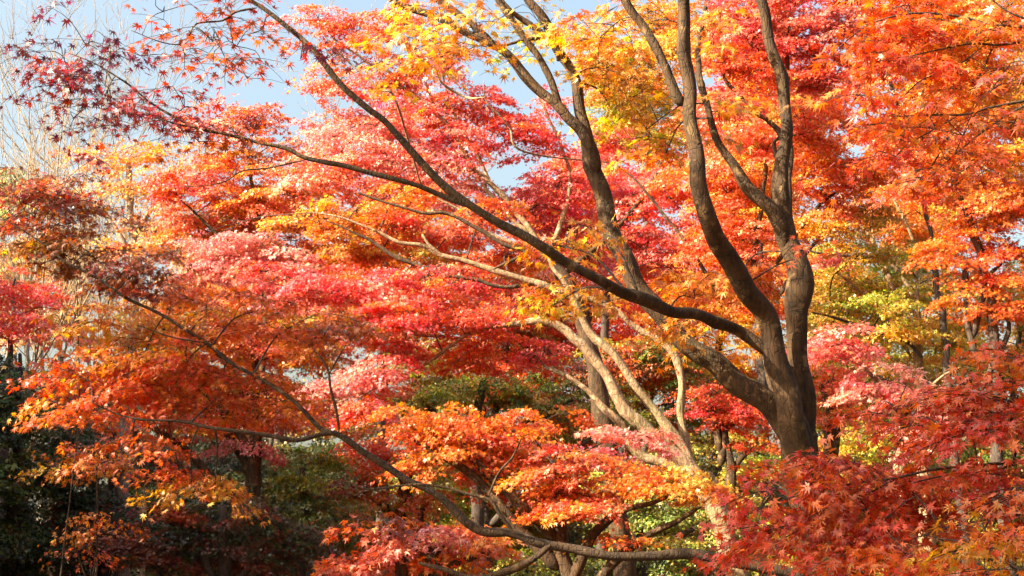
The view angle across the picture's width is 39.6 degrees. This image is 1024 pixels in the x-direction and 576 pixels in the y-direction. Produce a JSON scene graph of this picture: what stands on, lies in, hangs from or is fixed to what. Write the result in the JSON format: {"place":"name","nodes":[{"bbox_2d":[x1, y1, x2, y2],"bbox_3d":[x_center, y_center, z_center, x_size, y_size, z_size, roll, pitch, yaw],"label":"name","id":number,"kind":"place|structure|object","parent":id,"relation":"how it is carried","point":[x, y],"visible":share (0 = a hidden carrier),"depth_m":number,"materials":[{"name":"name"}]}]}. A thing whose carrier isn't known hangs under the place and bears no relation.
{"place":"outdoors","nodes":[
{"label":"outdoors","id":0,"kind":"place"},
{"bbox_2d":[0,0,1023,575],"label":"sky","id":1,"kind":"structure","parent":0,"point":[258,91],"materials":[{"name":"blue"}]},
{"bbox_2d":[520,443,690,575],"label":"broadleaf tree","id":2,"kind":"object","parent":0,"point":[578,533],"visible":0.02,"depth_m":28.80,"materials":[{"name":"green plant"}]},
{"bbox_2d":[647,431,783,575],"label":"broadleaf tree","id":3,"kind":"object","parent":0,"point":[739,491],"visible":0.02,"depth_m":29.03,"materials":[{"name":"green plant"}]},
{"bbox_2d":[864,435,1023,575],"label":"broadleaf tree","id":4,"kind":"object","parent":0,"point":[938,542],"visible":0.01,"depth_m":28.24,"materials":[{"name":"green plant"}]},
{"bbox_2d":[958,392,1023,574],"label":"broadleaf tree","id":5,"kind":"object","parent":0,"point":[995,521],"visible":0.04,"depth_m":27.99,"materials":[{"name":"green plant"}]},
{"bbox_3d":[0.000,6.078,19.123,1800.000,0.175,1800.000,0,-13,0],"label":"ground","id":6,"kind":"structure","parent":0,"visible":0},
{"bbox_2d":[0,166,48,366],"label":"broadleaf tree","id":7,"kind":"object","parent":6,"relation":"on","point":[4,211],"visible":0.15,"depth_m":33.94,"materials":[{"name":"orange plant"}]},
{"bbox_2d":[1,396,47,525],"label":"broadleaf tree","id":8,"kind":"object","parent":6,"relation":"on","point":[25,503],"visible":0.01,"depth_m":26.48,"materials":[{"name":"green plant"}]},
{"bbox_2d":[0,265,75,575],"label":"broadleaf tree","id":9,"kind":"object","parent":6,"relation":"on","point":[11,292],"visible":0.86,"depth_m":22.04,"materials":[{"name":"red plant"}]},
{"bbox_2d":[0,228,122,522],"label":"broadleaf tree","id":10,"kind":"object","parent":6,"relation":"on","point":[19,344],"visible":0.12,"depth_m":30.45,"materials":[{"name":"orange plant"}]},
{"bbox_2d":[0,353,127,575],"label":"evergreen tree","id":11,"kind":"object","parent":6,"relation":"on","point":[18,541],"visible":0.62,"depth_m":16.50,"materials":[{"name":"green plant"}]},
{"bbox_2d":[1,299,145,575],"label":"trident maple","id":12,"kind":"object","parent":6,"relation":"on","point":[108,336],"visible":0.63,"depth_m":8.59,"materials":[{"name":"orange plant"}]},
{"bbox_2d":[0,0,147,512],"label":"bare tree","id":13,"kind":"object","parent":6,"relation":"on","point":[26,350],"visible":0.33,"depth_m":28.94,"materials":[{"name":"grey plant"}]},
{"bbox_2d":[0,47,150,451],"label":"bare tree","id":14,"kind":"object","parent":6,"relation":"on","point":[64,315],"visible":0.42,"depth_m":23.86,"materials":[{"name":"beige plant"}]},
{"bbox_2d":[8,435,148,575],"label":"trident maple","id":15,"kind":"object","parent":6,"relation":"on","point":[98,468],"visible":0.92,"depth_m":9.07,"materials":[{"name":"orange plant"}]},
{"bbox_2d":[9,361,171,575],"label":"broadleaf tree","id":16,"kind":"object","parent":6,"relation":"on","point":[46,445],"visible":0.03,"depth_m":25.34,"materials":[{"name":"orange plant"}]},
{"bbox_2d":[0,0,193,575],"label":"bare tree","id":17,"kind":"object","parent":6,"relation":"on","point":[123,205],"visible":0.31,"depth_m":28.60,"materials":[{"name":"grey plant"}]},
{"bbox_2d":[0,1,193,575],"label":"bare tree","id":18,"kind":"object","parent":6,"relation":"on","point":[50,574],"visible":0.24,"depth_m":24.46,"materials":[{"name":"beige plant"}]},
{"bbox_2d":[1,431,213,575],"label":"evergreen tree","id":19,"kind":"object","parent":6,"relation":"on","point":[83,500],"visible":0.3,"depth_m":17.22,"materials":[{"name":"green plant"}]},
{"bbox_2d":[24,137,233,575],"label":"maple tree","id":20,"kind":"object","parent":6,"relation":"on","point":[128,182],"visible":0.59,"depth_m":18.64,"materials":[{"name":"orange plant"}]},
{"bbox_2d":[0,0,263,563],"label":"bare tree","id":21,"kind":"object","parent":6,"relation":"on","point":[112,88],"visible":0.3,"depth_m":29.46,"materials":[{"name":"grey plant"}]},
{"bbox_2d":[0,60,285,575],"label":"bare tree","id":22,"kind":"object","parent":6,"relation":"on","point":[142,569],"visible":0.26,"depth_m":24.30,"materials":[{"name":"beige plant"}]},
{"bbox_2d":[88,394,233,575],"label":"broadleaf tree","id":23,"kind":"object","parent":6,"relation":"on","point":[133,489],"visible":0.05,"depth_m":25.75,"materials":[{"name":"orange plant"}]},
{"bbox_2d":[44,274,361,575],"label":"maple tree","id":24,"kind":"object","parent":6,"relation":"on","point":[255,452],"visible":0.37,"depth_m":13.09,"materials":[{"name":"brown plant"}]},
{"bbox_2d":[60,493,346,575],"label":"maple tree","id":25,"kind":"object","parent":6,"relation":"on","point":[223,528],"visible":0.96,"depth_m":11.75,"materials":[{"name":"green plant"}]},
{"bbox_2d":[115,438,323,575],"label":"evergreen tree","id":26,"kind":"object","parent":6,"relation":"on","point":[231,462],"visible":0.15,"depth_m":18.94,"materials":[{"name":"green plant"}]},
{"bbox_2d":[104,237,353,481],"bbox_3d":[-5.121,3.060,24.997,4.470,8.483,4.064,0,-13,0],"label":"broadleaf tree","id":27,"kind":"object","parent":6,"relation":"on","point":[164,312],"visible":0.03,"depth_m":25.09,"materials":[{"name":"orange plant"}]},
{"bbox_2d":[128,93,369,562],"bbox_3d":[-3.116,1.482,16.377,3.064,7.693,1.830,0,-13,0],"label":"maple tree","id":28,"kind":"object","parent":6,"relation":"on","point":[218,206],"visible":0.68,"depth_m":16.74,"materials":[{"name":"brown plant"}]},
{"bbox_2d":[177,377,369,575],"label":"broadleaf tree","id":29,"kind":"object","parent":6,"relation":"on","point":[271,441],"depth_m":28.03,"materials":[{"name":"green plant"}]},
{"bbox_2d":[176,184,383,575],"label":"broadleaf tree","id":30,"kind":"object","parent":6,"relation":"on","point":[342,277],"visible":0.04,"depth_m":21.96,"materials":[{"name":"red plant"}]},
{"bbox_2d":[204,448,375,575],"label":"evergreen tree","id":31,"kind":"object","parent":6,"relation":"on","point":[305,498],"visible":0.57,"depth_m":12.82,"materials":[{"name":"green plant"}]},
{"bbox_2d":[206,442,394,575],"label":"evergreen tree","id":32,"kind":"object","parent":6,"relation":"on","point":[304,461],"visible":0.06,"depth_m":18.70,"materials":[{"name":"green plant"}]},
{"bbox_2d":[272,68,498,575],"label":"broadleaf tree","id":33,"kind":"object","parent":6,"relation":"on","point":[415,119],"visible":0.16,"depth_m":22.28,"materials":[{"name":"red plant"}]},
{"bbox_2d":[273,0,502,444],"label":"bare tree","id":34,"kind":"object","parent":6,"relation":"on","point":[326,118],"visible":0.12,"depth_m":30.72,"materials":[{"name":"grey plant"}]},
{"bbox_2d":[311,399,466,575],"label":"broadleaf tree","id":35,"kind":"object","parent":6,"relation":"on","point":[352,428],"visible":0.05,"depth_m":28.86,"materials":[{"name":"red plant"}]},
{"bbox_2d":[321,424,490,562],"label":"maple tree","id":36,"kind":"object","parent":6,"relation":"on","point":[406,500],"visible":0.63,"depth_m":13.83,"materials":[{"name":"brown plant"}]},
{"bbox_2d":[296,186,517,575],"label":"broadleaf tree","id":37,"kind":"object","parent":6,"relation":"on","point":[421,255],"visible":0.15,"depth_m":26.25,"materials":[{"name":"red plant"}]},
{"bbox_2d":[310,509,535,575],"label":"maple tree","id":38,"kind":"object","parent":6,"relation":"on","point":[395,548],"visible":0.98,"depth_m":8.79,"materials":[{"name":"brown plant"}]},
{"bbox_2d":[0,0,849,575],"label":"maple tree","id":39,"kind":"object","parent":6,"relation":"on","point":[788,406],"visible":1,"depth_m":7.61,"materials":[{"name":"brown plant"}]},
{"bbox_2d":[157,182,769,575],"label":"maple tree","id":40,"kind":"object","parent":6,"relation":"on","point":[209,265],"visible":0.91,"depth_m":11.41,"materials":[{"name":"red plant"}]},
{"bbox_2d":[259,0,720,575],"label":"maple tree","id":41,"kind":"object","parent":6,"relation":"on","point":[657,194],"visible":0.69,"depth_m":14.77,"materials":[{"name":"brown plant"}]},
{"bbox_2d":[387,370,596,574],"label":"broadleaf tree","id":42,"kind":"object","parent":6,"relation":"on","point":[571,440],"visible":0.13,"depth_m":23.32,"materials":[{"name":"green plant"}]},
{"bbox_2d":[427,423,583,575],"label":"broadleaf tree","id":43,"kind":"object","parent":6,"relation":"on","point":[569,542],"visible":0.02,"depth_m":26.96,"materials":[{"name":"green plant"}]},
{"bbox_2d":[376,333,665,574],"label":"maple tree","id":44,"kind":"object","parent":6,"relation":"on","point":[547,408],"visible":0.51,"depth_m":18.04,"materials":[{"name":"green plant"}]},
{"bbox_2d":[439,247,617,572],"bbox_3d":[0.234,2.943,23.149,3.321,7.927,3.702,0,-13,0],"label":"broadleaf tree","id":45,"kind":"object","parent":6,"relation":"on","point":[555,335],"visible":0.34,"depth_m":23.34,"materials":[{"name":"red plant"}]},
{"bbox_2d":[362,401,748,575],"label":"maple tree","id":46,"kind":"object","parent":6,"relation":"on","point":[558,505],"visible":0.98,"depth_m":9.88,"materials":[{"name":"brown plant"}]},
{"bbox_2d":[457,212,679,548],"bbox_3d":[1.200,2.822,25.206,4.628,9.064,4.143,0,-13,0],"label":"broadleaf tree","id":47,"kind":"object","parent":6,"relation":"on","point":[626,330],"visible":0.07,"depth_m":24.45,"materials":[{"name":"red plant"}]},
{"bbox_2d":[494,144,684,550],"bbox_3d":[1.342,1.912,22.236,3.356,9.499,3.582,0,-13,0],"label":"broadleaf tree","id":48,"kind":"object","parent":6,"relation":"on","point":[604,333],"visible":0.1,"depth_m":22.25,"materials":[{"name":"red plant"}]},
{"bbox_2d":[480,426,775,575],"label":"broadleaf tree","id":49,"kind":"object","parent":6,"relation":"on","point":[640,525],"visible":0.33,"depth_m":14.71,"materials":[{"name":"green plant"}]},
{"bbox_2d":[554,313,753,573],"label":"broadleaf tree","id":50,"kind":"object","parent":6,"relation":"on","point":[651,381],"visible":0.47,"depth_m":20.98,"materials":[{"name":"orange plant"}]},
{"bbox_2d":[572,0,739,283],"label":"broadleaf tree","id":51,"kind":"object","parent":6,"relation":"on","point":[591,102],"visible":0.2,"depth_m":31.16,"materials":[{"name":"yellow plant"}]},
{"bbox_2d":[566,415,774,575],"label":"broadleaf tree","id":52,"kind":"object","parent":6,"relation":"on","point":[697,440],"visible":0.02,"depth_m":22.91,"materials":[{"name":"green plant"}]},
{"bbox_2d":[657,380,780,575],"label":"maple tree","id":53,"kind":"object","parent":6,"relation":"on","point":[730,417],"visible":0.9,"depth_m":14.98,"materials":[{"name":"brown plant"}]},
{"bbox_2d":[642,92,836,481],"bbox_3d":[4.503,1.855,27.357,4.506,11.911,4.775,-3,-13,13],"label":"broadleaf tree","id":54,"kind":"object","parent":6,"relation":"on","point":[747,318],"visible":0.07,"depth_m":27.03,"materials":[{"name":"orange plant"}]},
{"bbox_2d":[663,6,867,575],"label":"broadleaf tree","id":55,"kind":"object","parent":6,"relation":"on","point":[759,365],"visible":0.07,"depth_m":22.35,"materials":[{"name":"orange plant"}]},
{"bbox_2d":[653,0,887,575],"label":"maple tree","id":56,"kind":"object","parent":6,"relation":"on","point":[827,26],"visible":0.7,"depth_m":12.78,"materials":[{"name":"brown plant"}]},
{"bbox_2d":[659,76,927,549],"bbox_3d":[2.671,1.241,13.181,2.622,6.732,1.150,-2,-13,8],"label":"maple tree","id":57,"kind":"object","parent":6,"relation":"on","point":[819,231],"visible":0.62,"depth_m":13.53,"materials":[{"name":"brown plant"}]},
{"bbox_2d":[735,447,897,575],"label":"broadleaf tree","id":58,"kind":"object","parent":6,"relation":"on","point":[779,499],"visible":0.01,"depth_m":30.09,"materials":[{"name":"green plant"}]},
{"bbox_2d":[754,268,924,533],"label":"broadleaf tree","id":59,"kind":"object","parent":6,"relation":"on","point":[857,316],"visible":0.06,"depth_m":24.41,"materials":[{"name":"yellow plant"}]},
{"bbox_2d":[658,339,1023,575],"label":"maple tree","id":60,"kind":"object","parent":6,"relation":"on","point":[873,538],"visible":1,"depth_m":4.19,"materials":[{"name":"brown plant"}]},
{"bbox_2d":[808,361,882,488],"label":"maple tree","id":61,"kind":"object","parent":6,"relation":"on","point":[824,418],"visible":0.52,"depth_m":16.02,"materials":[{"name":"brown plant"}]},
{"bbox_2d":[713,420,997,575],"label":"maple tree","id":62,"kind":"object","parent":6,"relation":"on","point":[844,449],"visible":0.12,"depth_m":19.83,"materials":[{"name":"yellow plant"}]},
{"bbox_2d":[785,181,1003,572],"bbox_3d":[3.983,1.756,13.812,2.335,5.997,2.608,0,-13,0],"label":"maple tree","id":63,"kind":"object","parent":6,"relation":"on","point":[918,336],"visible":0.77,"depth_m":14.22,"materials":[{"name":"yellow plant"}]},
{"bbox_2d":[785,320,1009,574],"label":"maple tree","id":64,"kind":"object","parent":6,"relation":"on","point":[885,390],"visible":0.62,"depth_m":9.39,"materials":[{"name":"pink plant"}]},
{"bbox_2d":[808,246,986,575],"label":"broadleaf tree","id":65,"kind":"object","parent":6,"relation":"on","point":[932,380],"visible":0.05,"depth_m":25.88,"materials":[{"name":"yellow plant"}]},
{"bbox_2d":[778,0,1023,213],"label":"maple tree","id":66,"kind":"object","parent":6,"relation":"on","point":[862,46],"visible":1,"depth_m":5.90,"materials":[{"name":"brown plant"}]},
{"bbox_2d":[817,0,1023,575],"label":"maple tree","id":67,"kind":"object","parent":6,"relation":"on","point":[935,272],"visible":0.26,"depth_m":13.78,"materials":[{"name":"orange plant"}]},
{"bbox_2d":[832,0,1023,569],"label":"broadleaf tree","id":68,"kind":"object","parent":6,"relation":"on","point":[1012,57],"visible":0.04,"depth_m":28.65,"materials":[{"name":"orange plant"}]},
{"bbox_2d":[844,92,1023,575],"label":"maple tree","id":69,"kind":"object","parent":6,"relation":"on","point":[983,203],"visible":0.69,"depth_m":11.30,"materials":[{"name":"orange plant"}]},
{"bbox_2d":[922,259,1023,561],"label":"broadleaf tree","id":70,"kind":"object","parent":6,"relation":"on","point":[1018,346],"visible":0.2,"depth_m":24.17,"materials":[{"name":"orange plant"}]}
]}

